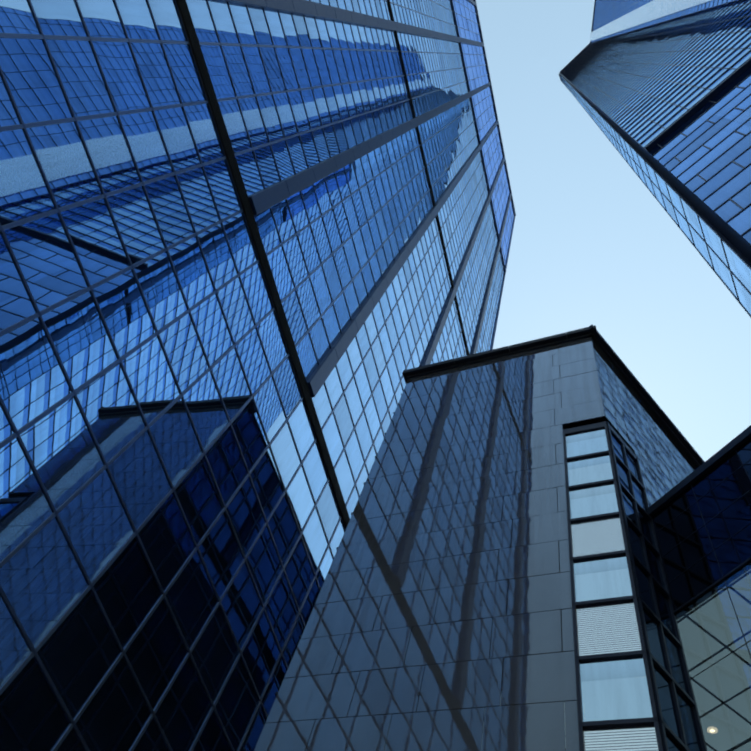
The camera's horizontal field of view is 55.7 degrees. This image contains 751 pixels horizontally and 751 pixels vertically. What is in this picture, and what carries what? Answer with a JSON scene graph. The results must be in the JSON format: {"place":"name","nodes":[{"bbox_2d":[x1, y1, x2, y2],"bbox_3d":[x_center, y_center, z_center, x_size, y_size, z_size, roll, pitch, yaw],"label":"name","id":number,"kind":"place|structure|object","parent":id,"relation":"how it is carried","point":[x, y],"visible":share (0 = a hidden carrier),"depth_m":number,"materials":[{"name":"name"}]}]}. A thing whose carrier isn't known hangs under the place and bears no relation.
{"place":"outdoors","nodes":[
{"label":"outdoors","id":0,"kind":"place"},
{"bbox_2d":[254,379,408,748],"bbox_3d":[-0.022,13.871,21.061,0.050,30.235,17.064,-6,-68,16],"label":"building edge","id":1,"kind":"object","parent":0,"point":[300,636],"depth_m":18.82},
{"bbox_2d":[254,337,662,750],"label":"building facade","id":2,"kind":"structure","parent":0,"point":[453,588],"depth_m":16.81,"materials":[{"name":"glass"}]},
{"bbox_2d":[402,325,596,383],"bbox_3d":[5.197,-0.662,30.290,8.385,0.505,0.864,-13,-70,18],"label":"roof edge","id":3,"kind":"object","parent":2,"relation":"attached to","point":[552,340],"depth_m":30.08,"materials":[{"name":"black metal"}]},
{"bbox_2d":[553,381,630,561],"bbox_3d":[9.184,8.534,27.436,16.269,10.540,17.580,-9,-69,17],"label":"window frame","id":4,"kind":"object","parent":2,"relation":"attached to","point":[584,423],"depth_m":30.47,"materials":[{"name":"black metal"}]},
{"bbox_2d":[476,0,750,460],"label":"sky","id":5,"kind":"structure","parent":0,"point":[591,244],"materials":[{"name":"blue"}]},
{"bbox_2d":[591,337,706,750],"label":"building facade","id":6,"kind":"structure","parent":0,"point":[654,463],"depth_m":18.10,"materials":[{"name":"blue glass"}]},
{"bbox_2d":[580,325,704,466],"bbox_3d":[13.947,4.265,30.438,0.865,0.506,16.508,-38,-79,25],"label":"roof edge","id":7,"kind":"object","parent":6,"relation":"attached to","point":[649,400],"depth_m":29.44,"materials":[{"name":"black metal"}]},
{"bbox_2d":[559,73,750,316],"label":"facade","id":8,"kind":"structure","parent":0,"point":[729,266],"depth_m":29.00,"materials":[{"name":"blue glass"}]},
{"bbox_2d":[646,425,750,750],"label":"building facade","id":9,"kind":"structure","parent":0,"point":[701,516],"depth_m":16.47,"materials":[{"name":"blue glass"}]},
{"label":"ground","id":10,"kind":"structure","parent":0,"visible":0},
{"bbox_2d":[0,0,515,750],"bbox_3d":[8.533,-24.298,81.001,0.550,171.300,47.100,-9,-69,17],"label":"glass skyscraper","id":11,"kind":"structure","parent":10,"relation":"on","point":[254,254],"depth_m":22.79,"materials":[{"name":"blue glass"}]},
{"bbox_2d":[501,563,750,750],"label":"podium interior","id":12,"kind":"object","parent":10,"relation":"on","point":[717,733],"depth_m":16.33,"materials":[{"name":"grey"}]},
{"bbox_2d":[563,0,749,142],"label":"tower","id":13,"kind":"structure","parent":10,"relation":"on","point":[639,31],"depth_m":83.49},
{"bbox_2d":[561,81,748,314],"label":"building edge","id":14,"kind":"object","parent":13,"relation":"attached to","point":[660,204],"visible":0.08,"depth_m":37.40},
{"bbox_2d":[560,73,750,267],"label":"trim","id":15,"kind":"structure","parent":13,"relation":"attached to","point":[734,240],"depth_m":28.32,"materials":[{"name":"black metal"}]},
{"bbox_2d":[560,0,750,243],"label":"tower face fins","id":16,"kind":"object","parent":13,"relation":"attached to","point":[701,148],"visible":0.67,"depth_m":44.58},
{"bbox_2d":[590,0,734,42],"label":"building facade","id":17,"kind":"structure","parent":13,"relation":"attached to","point":[649,12],"depth_m":124.60,"materials":[{"name":"blue glass"}]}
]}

